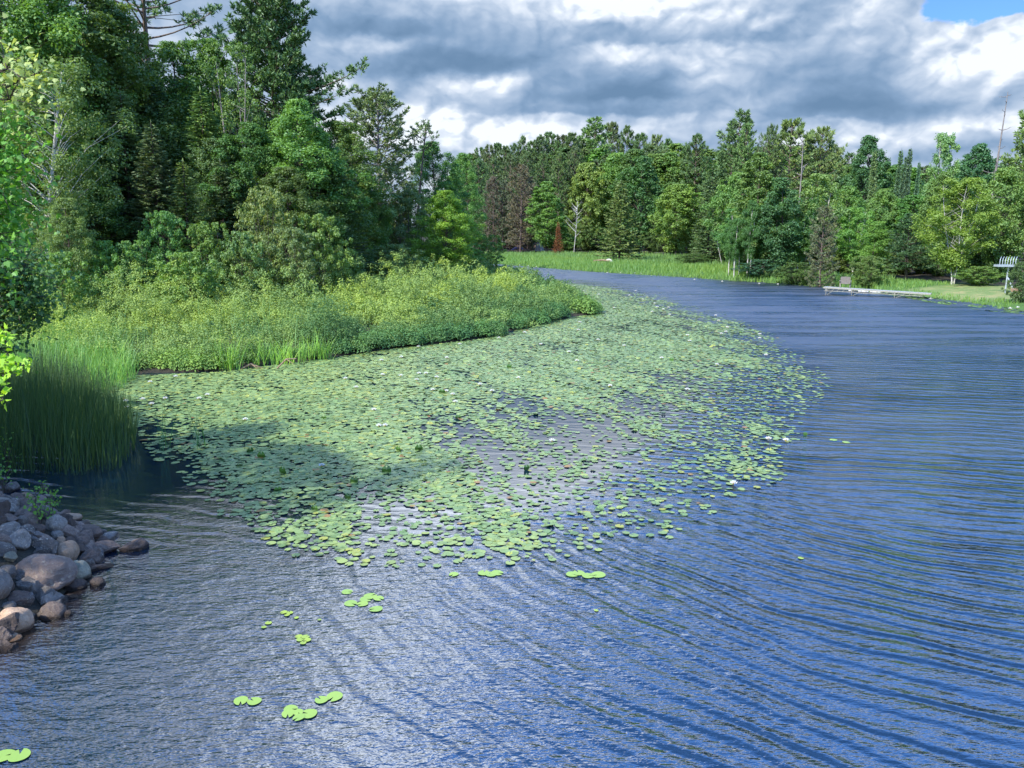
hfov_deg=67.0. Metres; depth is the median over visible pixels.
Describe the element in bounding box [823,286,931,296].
dock
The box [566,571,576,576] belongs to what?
lily pad
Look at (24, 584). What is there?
rock
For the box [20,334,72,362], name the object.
cattail clump
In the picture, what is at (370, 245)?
willow shrub
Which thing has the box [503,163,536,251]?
pine tree
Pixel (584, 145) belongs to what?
pine tree
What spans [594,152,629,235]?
birch tree
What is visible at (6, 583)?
rock
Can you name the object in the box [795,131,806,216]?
dead tree
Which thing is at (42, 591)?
rock
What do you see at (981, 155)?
maple tree
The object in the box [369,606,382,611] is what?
lily pad
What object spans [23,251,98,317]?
willow shrub
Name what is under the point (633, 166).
pine tree
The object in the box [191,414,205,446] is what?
rush
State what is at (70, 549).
rock
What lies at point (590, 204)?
maple tree
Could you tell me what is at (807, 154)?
pine tree
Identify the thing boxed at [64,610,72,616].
rock
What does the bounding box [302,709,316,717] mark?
lily pad
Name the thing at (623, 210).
spruce tree
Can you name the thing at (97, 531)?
rock
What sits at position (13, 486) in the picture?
rock
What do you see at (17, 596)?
rock
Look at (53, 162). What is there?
birch tree
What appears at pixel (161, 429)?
rush
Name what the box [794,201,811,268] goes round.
birch sapling
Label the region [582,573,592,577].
lily pad
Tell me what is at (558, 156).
pine tree
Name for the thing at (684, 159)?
pine tree
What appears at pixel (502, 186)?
pine tree
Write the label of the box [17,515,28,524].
rock
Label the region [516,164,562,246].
pine tree
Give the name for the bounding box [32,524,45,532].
rock
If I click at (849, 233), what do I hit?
birch tree
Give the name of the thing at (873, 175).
fir tree
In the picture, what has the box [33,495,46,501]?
rock
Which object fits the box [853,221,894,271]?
aspen tree
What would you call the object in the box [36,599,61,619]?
rock
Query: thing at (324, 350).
cattail clump
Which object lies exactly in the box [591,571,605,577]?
lily pad
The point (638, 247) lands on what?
shrub
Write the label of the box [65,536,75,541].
rock
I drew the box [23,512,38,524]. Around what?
rock
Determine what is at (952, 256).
birch tree
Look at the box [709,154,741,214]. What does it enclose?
broadleaf tree
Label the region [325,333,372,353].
shore bush
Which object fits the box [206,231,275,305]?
willow shrub
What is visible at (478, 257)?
willow shrub
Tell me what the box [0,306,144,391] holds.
sedge
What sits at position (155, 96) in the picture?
spruce tree
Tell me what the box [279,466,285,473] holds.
raised lily leaf
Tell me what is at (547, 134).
pine tree
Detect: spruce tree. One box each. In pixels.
[80,84,139,249]
[91,85,185,272]
[114,119,195,272]
[125,67,193,262]
[152,158,224,290]
[164,85,241,254]
[197,158,254,282]
[311,137,378,280]
[593,179,645,261]
[682,164,727,262]
[804,205,840,286]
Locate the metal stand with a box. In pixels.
[994,257,1016,293]
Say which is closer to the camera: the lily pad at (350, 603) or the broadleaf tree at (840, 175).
the lily pad at (350, 603)
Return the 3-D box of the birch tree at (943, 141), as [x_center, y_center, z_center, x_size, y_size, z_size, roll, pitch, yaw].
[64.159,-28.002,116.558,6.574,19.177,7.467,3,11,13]
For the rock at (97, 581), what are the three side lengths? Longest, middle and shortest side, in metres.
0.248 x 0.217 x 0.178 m
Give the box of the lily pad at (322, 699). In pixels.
[315,696,327,702]
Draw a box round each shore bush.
[118,348,167,370]
[138,347,199,370]
[168,343,226,371]
[230,347,265,362]
[260,340,297,360]
[291,343,317,357]
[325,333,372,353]
[349,325,392,348]
[377,323,425,346]
[405,324,447,342]
[431,319,471,339]
[450,318,494,337]
[473,317,508,333]
[499,312,530,328]
[516,307,551,323]
[545,299,570,317]
[551,281,584,294]
[553,291,606,313]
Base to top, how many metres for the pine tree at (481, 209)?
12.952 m
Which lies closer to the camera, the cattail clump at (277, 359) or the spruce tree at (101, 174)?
the cattail clump at (277, 359)
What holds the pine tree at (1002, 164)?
on the ground at (990, 291)
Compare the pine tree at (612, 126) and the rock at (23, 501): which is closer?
the rock at (23, 501)
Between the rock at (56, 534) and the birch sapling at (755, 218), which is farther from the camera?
the birch sapling at (755, 218)
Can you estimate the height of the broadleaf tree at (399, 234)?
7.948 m
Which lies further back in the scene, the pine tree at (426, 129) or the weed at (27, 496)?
the pine tree at (426, 129)
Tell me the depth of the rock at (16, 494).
14.22 m
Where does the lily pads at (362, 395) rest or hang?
on the lake
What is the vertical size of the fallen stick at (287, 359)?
0.388 m
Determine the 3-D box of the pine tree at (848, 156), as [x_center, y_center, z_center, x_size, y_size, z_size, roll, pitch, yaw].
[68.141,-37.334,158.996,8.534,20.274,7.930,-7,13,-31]
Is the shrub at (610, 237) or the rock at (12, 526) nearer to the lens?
the rock at (12, 526)
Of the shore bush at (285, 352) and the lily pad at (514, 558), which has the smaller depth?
the lily pad at (514, 558)
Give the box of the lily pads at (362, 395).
[92,283,832,546]
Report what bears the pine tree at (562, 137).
on the ground at (990, 291)
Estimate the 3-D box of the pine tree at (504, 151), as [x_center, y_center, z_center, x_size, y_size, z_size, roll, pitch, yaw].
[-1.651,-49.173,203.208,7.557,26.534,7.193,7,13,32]
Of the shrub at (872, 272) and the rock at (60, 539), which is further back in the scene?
the shrub at (872, 272)
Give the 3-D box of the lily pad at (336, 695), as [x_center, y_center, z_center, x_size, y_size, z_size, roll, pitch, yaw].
[-2.063,3.622,8.970,0.184,0.004,0.197,6,12,26]
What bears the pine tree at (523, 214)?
on the ground at (990, 291)
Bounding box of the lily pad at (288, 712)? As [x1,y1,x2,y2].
[282,709,293,717]
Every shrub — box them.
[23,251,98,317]
[62,240,137,308]
[103,240,171,300]
[137,210,192,293]
[143,251,225,317]
[173,221,237,302]
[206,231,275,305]
[233,185,306,301]
[256,226,328,308]
[296,213,354,295]
[308,245,366,280]
[353,238,388,277]
[357,244,425,279]
[435,241,486,268]
[457,234,506,267]
[515,232,544,249]
[562,235,579,250]
[568,218,600,250]
[580,226,612,250]
[600,223,633,250]
[623,228,651,252]
[639,225,678,253]
[647,234,664,252]
[671,253,712,264]
[680,225,698,254]
[689,229,715,255]
[701,239,723,260]
[731,259,784,277]
[737,250,746,263]
[765,262,818,284]
[798,256,824,271]
[806,247,844,273]
[824,246,848,272]
[833,246,873,273]
[845,255,896,287]
[879,253,915,273]
[881,240,929,274]
[909,240,930,273]
[919,241,956,275]
[922,259,938,273]
[933,258,970,275]
[952,266,1008,285]
[1001,261,1023,302]
[1005,254,1023,277]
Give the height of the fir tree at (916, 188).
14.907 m
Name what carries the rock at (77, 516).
on the ground at (990, 291)
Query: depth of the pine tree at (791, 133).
123.02 m
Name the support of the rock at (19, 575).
on the ground at (990, 291)
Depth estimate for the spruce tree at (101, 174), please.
55.52 m
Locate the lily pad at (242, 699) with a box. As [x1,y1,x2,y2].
[234,696,247,704]
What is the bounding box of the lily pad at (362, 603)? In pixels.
[357,601,367,605]
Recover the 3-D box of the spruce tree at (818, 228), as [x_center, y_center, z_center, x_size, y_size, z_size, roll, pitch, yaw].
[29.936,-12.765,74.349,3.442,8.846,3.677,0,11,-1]
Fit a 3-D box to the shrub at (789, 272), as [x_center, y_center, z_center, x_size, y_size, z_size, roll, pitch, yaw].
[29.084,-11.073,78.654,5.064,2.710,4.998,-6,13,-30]
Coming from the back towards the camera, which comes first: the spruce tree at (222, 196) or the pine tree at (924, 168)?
the pine tree at (924, 168)
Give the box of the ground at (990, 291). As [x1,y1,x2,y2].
[0,233,1023,633]
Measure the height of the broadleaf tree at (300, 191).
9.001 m
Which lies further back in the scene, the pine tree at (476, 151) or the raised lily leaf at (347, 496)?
the pine tree at (476, 151)
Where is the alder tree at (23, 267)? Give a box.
[0,207,81,382]
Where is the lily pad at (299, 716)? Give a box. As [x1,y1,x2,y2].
[292,713,304,720]
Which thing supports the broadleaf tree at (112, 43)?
on the ground at (990, 291)
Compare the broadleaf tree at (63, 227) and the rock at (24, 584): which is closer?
the rock at (24, 584)
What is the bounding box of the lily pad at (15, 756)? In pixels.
[7,748,30,761]
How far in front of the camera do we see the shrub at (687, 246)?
137.18 m
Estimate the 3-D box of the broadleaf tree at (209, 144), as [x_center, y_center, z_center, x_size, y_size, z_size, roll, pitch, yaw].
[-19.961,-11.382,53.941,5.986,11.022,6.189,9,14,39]
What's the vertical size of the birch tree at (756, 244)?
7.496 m
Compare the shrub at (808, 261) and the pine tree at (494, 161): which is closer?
the shrub at (808, 261)
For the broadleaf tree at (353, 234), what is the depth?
55.94 m
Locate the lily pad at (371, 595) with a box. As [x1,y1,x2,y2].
[364,593,376,598]
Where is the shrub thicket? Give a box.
[0,244,601,369]
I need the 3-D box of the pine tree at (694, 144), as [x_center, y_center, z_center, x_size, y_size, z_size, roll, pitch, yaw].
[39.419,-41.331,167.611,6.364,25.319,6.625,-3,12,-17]
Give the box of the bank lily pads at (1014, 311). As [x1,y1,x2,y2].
[527,266,1023,317]
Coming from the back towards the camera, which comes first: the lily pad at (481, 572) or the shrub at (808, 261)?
the shrub at (808, 261)
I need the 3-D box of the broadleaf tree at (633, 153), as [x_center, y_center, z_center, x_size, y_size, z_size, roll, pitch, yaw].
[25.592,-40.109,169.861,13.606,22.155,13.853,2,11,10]
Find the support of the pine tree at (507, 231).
on the ground at (990, 291)
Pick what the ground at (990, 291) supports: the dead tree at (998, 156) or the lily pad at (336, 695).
the dead tree at (998, 156)
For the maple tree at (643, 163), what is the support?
on the ground at (990, 291)
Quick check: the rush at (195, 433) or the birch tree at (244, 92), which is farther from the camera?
the birch tree at (244, 92)
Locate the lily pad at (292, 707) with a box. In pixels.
[284,705,297,709]
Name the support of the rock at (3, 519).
on the ground at (990, 291)
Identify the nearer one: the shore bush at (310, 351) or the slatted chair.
the shore bush at (310, 351)
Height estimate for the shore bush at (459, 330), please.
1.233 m
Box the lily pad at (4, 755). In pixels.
[0,749,14,761]
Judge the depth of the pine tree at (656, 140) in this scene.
195.66 m
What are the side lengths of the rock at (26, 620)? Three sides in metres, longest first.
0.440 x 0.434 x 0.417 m
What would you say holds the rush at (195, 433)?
in the lake
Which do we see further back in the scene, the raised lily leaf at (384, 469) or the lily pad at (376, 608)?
the raised lily leaf at (384, 469)
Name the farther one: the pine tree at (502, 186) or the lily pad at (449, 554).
the pine tree at (502, 186)
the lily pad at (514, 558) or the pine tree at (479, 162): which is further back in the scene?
the pine tree at (479, 162)
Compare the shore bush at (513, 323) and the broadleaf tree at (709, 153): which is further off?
the broadleaf tree at (709, 153)
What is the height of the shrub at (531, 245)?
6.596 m
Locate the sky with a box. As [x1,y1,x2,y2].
[9,0,1023,226]
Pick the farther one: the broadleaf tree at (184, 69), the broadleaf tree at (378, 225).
the broadleaf tree at (378, 225)
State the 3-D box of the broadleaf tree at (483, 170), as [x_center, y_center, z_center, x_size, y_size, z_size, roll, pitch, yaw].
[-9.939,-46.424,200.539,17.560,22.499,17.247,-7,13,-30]
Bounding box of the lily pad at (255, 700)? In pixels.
[247,697,261,704]
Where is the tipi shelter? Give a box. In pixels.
[535,240,544,250]
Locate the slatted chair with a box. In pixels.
[839,277,850,287]
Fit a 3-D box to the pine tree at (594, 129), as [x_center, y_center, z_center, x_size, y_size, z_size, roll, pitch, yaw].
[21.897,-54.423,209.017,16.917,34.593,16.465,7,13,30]
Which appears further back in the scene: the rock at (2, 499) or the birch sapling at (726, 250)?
the birch sapling at (726, 250)
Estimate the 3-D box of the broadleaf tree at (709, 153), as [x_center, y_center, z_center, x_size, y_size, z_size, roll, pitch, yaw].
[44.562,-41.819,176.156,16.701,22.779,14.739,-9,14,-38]
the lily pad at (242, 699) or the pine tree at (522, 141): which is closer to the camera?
the lily pad at (242, 699)
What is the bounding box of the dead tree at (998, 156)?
[981,93,1010,199]
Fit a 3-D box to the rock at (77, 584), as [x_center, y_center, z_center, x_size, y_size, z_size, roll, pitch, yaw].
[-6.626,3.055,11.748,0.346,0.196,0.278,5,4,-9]
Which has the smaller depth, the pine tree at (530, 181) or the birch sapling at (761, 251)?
the birch sapling at (761, 251)
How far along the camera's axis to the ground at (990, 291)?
58.92 m
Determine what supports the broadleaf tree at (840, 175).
on the ground at (990, 291)
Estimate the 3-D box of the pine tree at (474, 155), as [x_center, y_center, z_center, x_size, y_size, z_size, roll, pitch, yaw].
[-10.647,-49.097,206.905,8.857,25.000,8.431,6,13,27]
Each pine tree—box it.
[50,0,228,71]
[211,0,368,246]
[334,81,424,245]
[409,119,439,261]
[456,160,482,238]
[464,152,482,200]
[466,157,492,248]
[474,147,494,182]
[476,192,495,251]
[481,144,501,223]
[481,156,506,246]
[483,176,505,247]
[485,142,502,185]
[491,180,515,249]
[492,145,516,217]
[498,153,519,239]
[500,187,518,251]
[503,143,521,216]
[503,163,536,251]
[506,197,526,251]
[510,172,535,251]
[513,150,540,249]
[514,135,528,172]
[515,152,539,209]
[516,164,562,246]
[517,179,543,251]
[521,140,545,206]
[525,136,551,203]
[533,151,552,248]
[538,131,560,187]
[544,140,563,188]
[546,150,571,248]
[554,134,570,165]
[559,131,581,183]
[560,144,586,235]
[575,134,589,235]
[577,115,615,241]
[582,152,619,240]
[603,121,622,152]
[616,124,635,157]
[624,153,662,193]
[627,132,650,149]
[641,144,665,248]
[645,134,666,150]
[661,138,672,151]
[677,149,695,169]
[679,133,712,233]
[681,154,701,247]
[696,108,758,223]
[717,144,734,227]
[722,122,756,213]
[752,123,784,204]
[761,117,824,197]
[781,149,841,246]
[834,146,847,172]
[842,152,855,172]
[880,213,938,279]
[917,172,932,192]
[919,165,931,190]
[979,162,1020,173]
[992,160,1020,225]
[994,108,1023,271]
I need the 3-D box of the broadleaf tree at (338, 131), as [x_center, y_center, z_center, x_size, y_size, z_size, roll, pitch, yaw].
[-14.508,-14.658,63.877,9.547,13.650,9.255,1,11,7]
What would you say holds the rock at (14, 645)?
on the ground at (990, 291)
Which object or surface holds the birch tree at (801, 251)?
on the ground at (990, 291)
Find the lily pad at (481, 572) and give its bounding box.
[478,570,488,574]
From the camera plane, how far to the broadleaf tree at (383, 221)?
66.03 m
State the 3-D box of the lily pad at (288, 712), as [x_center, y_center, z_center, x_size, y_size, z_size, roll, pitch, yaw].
[-2.506,3.685,8.651,0.138,0.004,0.148,-2,11,-11]
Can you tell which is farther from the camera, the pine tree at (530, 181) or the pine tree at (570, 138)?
the pine tree at (570, 138)
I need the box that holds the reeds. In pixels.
[0,338,141,474]
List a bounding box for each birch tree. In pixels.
[0,52,141,289]
[197,42,290,201]
[568,203,581,248]
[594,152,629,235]
[711,208,746,267]
[740,211,790,268]
[780,217,817,265]
[786,173,851,259]
[831,207,877,275]
[909,177,1001,283]
[919,132,961,232]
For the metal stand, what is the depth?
61.07 m
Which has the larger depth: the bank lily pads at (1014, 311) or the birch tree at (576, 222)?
the birch tree at (576, 222)
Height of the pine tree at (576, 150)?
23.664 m
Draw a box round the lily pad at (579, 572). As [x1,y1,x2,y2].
[573,570,584,574]
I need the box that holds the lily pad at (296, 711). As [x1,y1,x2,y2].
[294,709,302,714]
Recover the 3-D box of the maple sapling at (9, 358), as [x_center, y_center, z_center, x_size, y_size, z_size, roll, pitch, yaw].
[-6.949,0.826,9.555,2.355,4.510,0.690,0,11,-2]
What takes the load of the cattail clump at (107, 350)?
on the ground at (990, 291)
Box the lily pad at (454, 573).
[449,572,458,575]
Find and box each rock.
[0,497,10,501]
[0,500,10,516]
[0,516,7,525]
[0,521,20,532]
[0,530,11,535]
[0,534,11,543]
[0,541,16,556]
[0,565,16,578]
[0,568,12,599]
[0,607,33,632]
[0,612,19,633]
[0,626,12,640]
[0,639,12,653]
[2,601,16,608]
[3,551,17,561]
[4,513,18,521]
[5,481,20,492]
[7,590,29,603]
[9,502,18,512]
[9,632,22,642]
[9,642,17,651]
[10,492,23,498]
[10,497,19,505]
[10,529,30,549]
[13,506,29,516]
[13,570,24,579]
[15,554,77,590]
[15,576,34,591]
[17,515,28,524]
[17,592,34,605]
[20,496,30,505]
[21,524,34,533]
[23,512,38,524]
[30,531,58,553]
[30,580,40,593]
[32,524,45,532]
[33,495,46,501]
[33,547,50,553]
[35,586,55,603]
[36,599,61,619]
[39,507,57,512]
[39,601,66,620]
[41,591,64,605]
[42,511,57,519]
[45,514,67,530]
[51,530,63,538]
[56,536,65,542]
[56,540,79,560]
[61,509,70,513]
[61,524,79,536]
[62,514,76,525]
[63,578,87,590]
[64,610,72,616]
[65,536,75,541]
[65,594,77,598]
[66,513,82,520]
[73,524,83,531]
[73,529,94,542]
[74,560,91,579]
[75,536,90,543]
[76,541,88,552]
[79,547,104,563]
[81,524,102,538]
[85,540,93,548]
[85,558,94,563]
[88,563,96,571]
[89,576,105,587]
[92,563,113,570]
[93,540,119,553]
[94,535,107,541]
[96,546,103,557]
[103,531,119,540]
[119,538,148,552]
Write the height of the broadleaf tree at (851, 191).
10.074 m
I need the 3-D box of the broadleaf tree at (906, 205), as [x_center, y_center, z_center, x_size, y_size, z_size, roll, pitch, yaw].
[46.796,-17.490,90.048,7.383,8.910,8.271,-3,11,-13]
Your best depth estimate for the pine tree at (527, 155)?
173.23 m
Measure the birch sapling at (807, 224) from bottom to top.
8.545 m
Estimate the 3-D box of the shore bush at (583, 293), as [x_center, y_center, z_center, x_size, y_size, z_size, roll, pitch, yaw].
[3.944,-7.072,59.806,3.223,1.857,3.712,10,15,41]
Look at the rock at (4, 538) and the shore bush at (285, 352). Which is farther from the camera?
the shore bush at (285, 352)
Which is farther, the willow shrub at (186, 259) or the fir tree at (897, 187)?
the fir tree at (897, 187)
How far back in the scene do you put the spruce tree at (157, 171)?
50.95 m
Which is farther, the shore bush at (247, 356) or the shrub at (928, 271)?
the shrub at (928, 271)
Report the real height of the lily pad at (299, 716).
0.006 m
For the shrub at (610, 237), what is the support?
on the ground at (990, 291)
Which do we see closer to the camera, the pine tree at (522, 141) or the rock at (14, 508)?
the rock at (14, 508)
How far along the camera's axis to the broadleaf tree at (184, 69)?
59.18 m
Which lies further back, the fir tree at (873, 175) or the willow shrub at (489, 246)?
the fir tree at (873, 175)
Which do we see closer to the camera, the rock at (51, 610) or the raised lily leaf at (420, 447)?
the rock at (51, 610)
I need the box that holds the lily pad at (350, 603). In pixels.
[344,600,357,605]
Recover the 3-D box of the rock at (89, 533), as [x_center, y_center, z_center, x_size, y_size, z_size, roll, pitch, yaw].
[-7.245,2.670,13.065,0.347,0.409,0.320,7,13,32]
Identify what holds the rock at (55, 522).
on the ground at (990, 291)
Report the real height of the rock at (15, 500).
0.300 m
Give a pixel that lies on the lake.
(880, 624)
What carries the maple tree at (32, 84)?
on the ground at (990, 291)
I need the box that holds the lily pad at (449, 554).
[445,552,454,555]
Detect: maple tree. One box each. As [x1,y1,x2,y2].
[0,12,85,139]
[0,67,70,320]
[399,141,471,259]
[405,190,485,271]
[561,163,612,241]
[609,155,672,253]
[647,184,709,254]
[837,135,896,220]
[939,143,1011,241]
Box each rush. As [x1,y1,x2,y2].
[151,400,163,450]
[153,401,181,446]
[188,408,200,449]
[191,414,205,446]
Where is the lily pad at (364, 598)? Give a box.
[360,596,370,600]
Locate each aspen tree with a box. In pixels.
[522,181,568,251]
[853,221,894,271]
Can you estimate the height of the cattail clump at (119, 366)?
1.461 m
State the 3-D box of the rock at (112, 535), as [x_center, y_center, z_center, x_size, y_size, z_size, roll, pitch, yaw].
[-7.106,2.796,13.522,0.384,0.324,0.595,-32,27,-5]
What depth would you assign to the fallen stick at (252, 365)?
30.27 m
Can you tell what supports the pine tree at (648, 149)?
on the ground at (990, 291)
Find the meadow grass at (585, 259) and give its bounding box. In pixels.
[483,250,1023,306]
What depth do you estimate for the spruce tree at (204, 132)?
55.15 m
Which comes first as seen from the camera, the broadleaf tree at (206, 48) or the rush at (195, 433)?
the rush at (195, 433)
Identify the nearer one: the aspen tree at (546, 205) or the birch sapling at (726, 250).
the birch sapling at (726, 250)
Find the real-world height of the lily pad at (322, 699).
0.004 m
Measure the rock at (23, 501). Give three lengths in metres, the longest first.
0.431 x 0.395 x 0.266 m
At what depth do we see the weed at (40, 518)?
12.65 m
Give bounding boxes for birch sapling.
[719,220,740,274]
[725,218,745,277]
[734,213,745,274]
[736,200,759,278]
[740,201,761,276]
[756,218,767,268]
[768,213,785,261]
[780,213,797,254]
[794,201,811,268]
[801,202,817,266]
[802,197,824,263]
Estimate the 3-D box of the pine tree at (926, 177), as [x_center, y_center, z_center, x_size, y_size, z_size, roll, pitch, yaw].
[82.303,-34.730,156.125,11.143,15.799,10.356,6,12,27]
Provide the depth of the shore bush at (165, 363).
29.93 m
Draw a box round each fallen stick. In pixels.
[240,363,261,368]
[277,358,295,368]
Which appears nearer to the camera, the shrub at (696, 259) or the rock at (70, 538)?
the rock at (70, 538)
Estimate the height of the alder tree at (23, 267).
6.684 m
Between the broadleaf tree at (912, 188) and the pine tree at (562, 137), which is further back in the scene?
the pine tree at (562, 137)
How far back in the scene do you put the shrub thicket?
39.98 m
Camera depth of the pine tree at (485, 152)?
201.29 m
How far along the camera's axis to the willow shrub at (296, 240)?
46.11 m
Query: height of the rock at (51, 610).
0.304 m
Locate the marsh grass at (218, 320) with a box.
[37,295,347,354]
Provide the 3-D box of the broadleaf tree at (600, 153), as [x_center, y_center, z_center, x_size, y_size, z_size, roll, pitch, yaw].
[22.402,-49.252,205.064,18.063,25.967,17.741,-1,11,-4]
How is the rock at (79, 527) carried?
on the ground at (990, 291)
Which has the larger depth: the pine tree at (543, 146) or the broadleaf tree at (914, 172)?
the pine tree at (543, 146)
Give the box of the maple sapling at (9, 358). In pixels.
[0,323,31,410]
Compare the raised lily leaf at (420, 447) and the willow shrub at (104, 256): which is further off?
the willow shrub at (104, 256)
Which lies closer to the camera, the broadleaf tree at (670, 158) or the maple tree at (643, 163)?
the maple tree at (643, 163)
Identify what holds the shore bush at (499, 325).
on the ground at (990, 291)
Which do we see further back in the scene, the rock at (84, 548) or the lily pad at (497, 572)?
the rock at (84, 548)
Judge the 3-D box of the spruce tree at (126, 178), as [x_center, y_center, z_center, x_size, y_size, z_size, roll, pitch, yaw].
[-26.458,-13.035,53.320,8.036,14.378,8.168,-3,12,-15]
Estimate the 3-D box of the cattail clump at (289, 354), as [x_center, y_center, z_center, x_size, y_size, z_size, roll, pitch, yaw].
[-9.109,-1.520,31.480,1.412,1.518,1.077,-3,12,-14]
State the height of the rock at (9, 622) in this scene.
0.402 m
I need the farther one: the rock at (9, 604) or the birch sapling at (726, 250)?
the birch sapling at (726, 250)
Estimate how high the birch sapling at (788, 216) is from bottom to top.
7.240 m
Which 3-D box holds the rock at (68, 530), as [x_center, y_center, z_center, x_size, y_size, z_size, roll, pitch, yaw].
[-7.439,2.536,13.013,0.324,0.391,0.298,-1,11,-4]
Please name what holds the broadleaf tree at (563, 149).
on the ground at (990, 291)
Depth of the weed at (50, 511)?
13.18 m
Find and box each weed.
[0,427,23,468]
[0,452,15,493]
[16,480,46,507]
[23,486,53,523]
[30,488,61,516]
[34,480,48,494]
[46,487,61,507]
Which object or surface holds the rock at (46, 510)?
on the ground at (990, 291)
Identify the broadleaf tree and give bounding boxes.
[0,0,139,265]
[0,0,187,268]
[2,115,143,277]
[15,16,59,99]
[31,198,109,303]
[48,0,188,269]
[133,40,256,247]
[171,138,259,267]
[177,36,262,200]
[197,122,296,269]
[202,90,229,114]
[233,166,328,282]
[243,98,374,260]
[280,152,380,278]
[305,120,398,261]
[345,173,393,270]
[367,190,444,264]
[368,202,397,249]
[382,202,422,252]
[439,160,497,246]
[440,152,487,250]
[540,147,592,233]
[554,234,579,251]
[584,148,609,245]
[601,149,656,245]
[648,153,697,246]
[651,152,692,235]
[666,143,684,166]
[671,156,726,245]
[690,149,732,244]
[700,172,756,260]
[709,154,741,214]
[728,152,781,262]
[750,148,792,203]
[754,177,810,267]
[775,145,803,215]
[788,150,844,222]
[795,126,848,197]
[819,153,847,239]
[821,186,870,266]
[833,173,877,202]
[838,156,853,179]
[860,188,908,249]
[876,195,934,248]
[877,165,918,210]
[890,164,915,183]
[890,178,920,211]
[903,167,926,193]
[903,171,970,273]
[953,166,1023,280]
[957,204,1006,273]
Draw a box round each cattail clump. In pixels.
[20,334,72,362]
[72,340,105,387]
[92,339,127,366]
[100,345,141,380]
[210,335,249,370]
[212,326,239,369]
[241,336,273,366]
[258,336,295,364]
[271,333,302,364]
[295,330,318,360]
[304,326,327,359]
[317,333,340,360]
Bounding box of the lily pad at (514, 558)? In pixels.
[511,556,519,559]
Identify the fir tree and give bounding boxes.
[552,222,563,253]
[864,152,877,234]
[891,151,902,216]
[900,155,907,208]
[904,148,912,229]
[913,163,920,221]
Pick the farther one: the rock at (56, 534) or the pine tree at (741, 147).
the pine tree at (741, 147)
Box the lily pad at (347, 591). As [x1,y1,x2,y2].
[342,589,352,593]
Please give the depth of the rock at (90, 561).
12.45 m
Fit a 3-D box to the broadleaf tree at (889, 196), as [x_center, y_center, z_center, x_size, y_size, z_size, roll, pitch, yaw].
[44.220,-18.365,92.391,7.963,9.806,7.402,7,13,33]
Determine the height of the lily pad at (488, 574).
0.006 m
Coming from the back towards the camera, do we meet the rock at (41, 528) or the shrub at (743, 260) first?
the shrub at (743, 260)
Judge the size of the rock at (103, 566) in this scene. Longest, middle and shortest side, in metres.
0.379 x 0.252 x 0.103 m
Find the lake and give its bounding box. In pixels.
[0,264,1023,767]
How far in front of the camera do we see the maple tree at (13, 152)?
10.94 m
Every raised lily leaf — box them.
[257,452,264,456]
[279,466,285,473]
[344,493,350,498]
[350,476,357,482]
[382,465,390,472]
[415,444,422,449]
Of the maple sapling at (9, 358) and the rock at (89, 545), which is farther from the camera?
the rock at (89, 545)
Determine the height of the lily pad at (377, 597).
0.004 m
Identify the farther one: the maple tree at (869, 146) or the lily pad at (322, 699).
the maple tree at (869, 146)
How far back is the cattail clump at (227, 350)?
29.98 m
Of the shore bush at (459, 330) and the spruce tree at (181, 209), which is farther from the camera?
the spruce tree at (181, 209)
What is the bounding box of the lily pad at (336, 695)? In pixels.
[326,691,342,700]
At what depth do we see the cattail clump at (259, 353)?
30.96 m
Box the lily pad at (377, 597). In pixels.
[373,596,383,600]
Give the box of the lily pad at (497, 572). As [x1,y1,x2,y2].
[491,570,502,574]
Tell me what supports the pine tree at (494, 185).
on the ground at (990, 291)
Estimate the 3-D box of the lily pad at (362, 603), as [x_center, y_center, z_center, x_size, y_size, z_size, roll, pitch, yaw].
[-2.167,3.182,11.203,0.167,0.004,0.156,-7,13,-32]
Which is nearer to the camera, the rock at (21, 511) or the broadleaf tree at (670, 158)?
the rock at (21, 511)
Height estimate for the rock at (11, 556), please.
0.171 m
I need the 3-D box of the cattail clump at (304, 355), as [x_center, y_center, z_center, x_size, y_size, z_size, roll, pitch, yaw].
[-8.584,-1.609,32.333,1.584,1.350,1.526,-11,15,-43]
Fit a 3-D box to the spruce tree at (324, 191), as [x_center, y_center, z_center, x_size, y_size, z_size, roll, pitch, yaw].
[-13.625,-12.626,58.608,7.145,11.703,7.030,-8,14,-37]
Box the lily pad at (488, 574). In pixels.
[485,572,496,576]
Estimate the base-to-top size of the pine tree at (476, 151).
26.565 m
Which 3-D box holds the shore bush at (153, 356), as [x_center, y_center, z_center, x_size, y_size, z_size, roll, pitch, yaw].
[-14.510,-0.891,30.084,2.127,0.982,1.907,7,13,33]
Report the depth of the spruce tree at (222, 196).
51.30 m
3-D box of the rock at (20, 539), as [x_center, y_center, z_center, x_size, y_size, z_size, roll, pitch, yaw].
[-7.653,2.436,11.973,0.342,0.358,0.385,-3,12,-15]
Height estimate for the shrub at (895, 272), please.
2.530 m
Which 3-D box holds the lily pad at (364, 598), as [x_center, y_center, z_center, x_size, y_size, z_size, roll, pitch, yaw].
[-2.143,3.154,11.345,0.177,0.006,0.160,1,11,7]
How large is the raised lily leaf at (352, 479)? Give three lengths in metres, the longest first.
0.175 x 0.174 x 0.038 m
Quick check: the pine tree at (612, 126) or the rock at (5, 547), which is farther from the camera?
the pine tree at (612, 126)
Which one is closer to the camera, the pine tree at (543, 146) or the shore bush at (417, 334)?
the shore bush at (417, 334)
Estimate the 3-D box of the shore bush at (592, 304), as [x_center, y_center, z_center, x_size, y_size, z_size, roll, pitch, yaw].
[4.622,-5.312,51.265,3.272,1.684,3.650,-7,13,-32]
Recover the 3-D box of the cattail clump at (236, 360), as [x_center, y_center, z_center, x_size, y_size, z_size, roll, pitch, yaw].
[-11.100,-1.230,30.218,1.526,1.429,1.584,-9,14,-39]
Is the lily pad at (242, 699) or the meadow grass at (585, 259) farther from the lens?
the meadow grass at (585, 259)

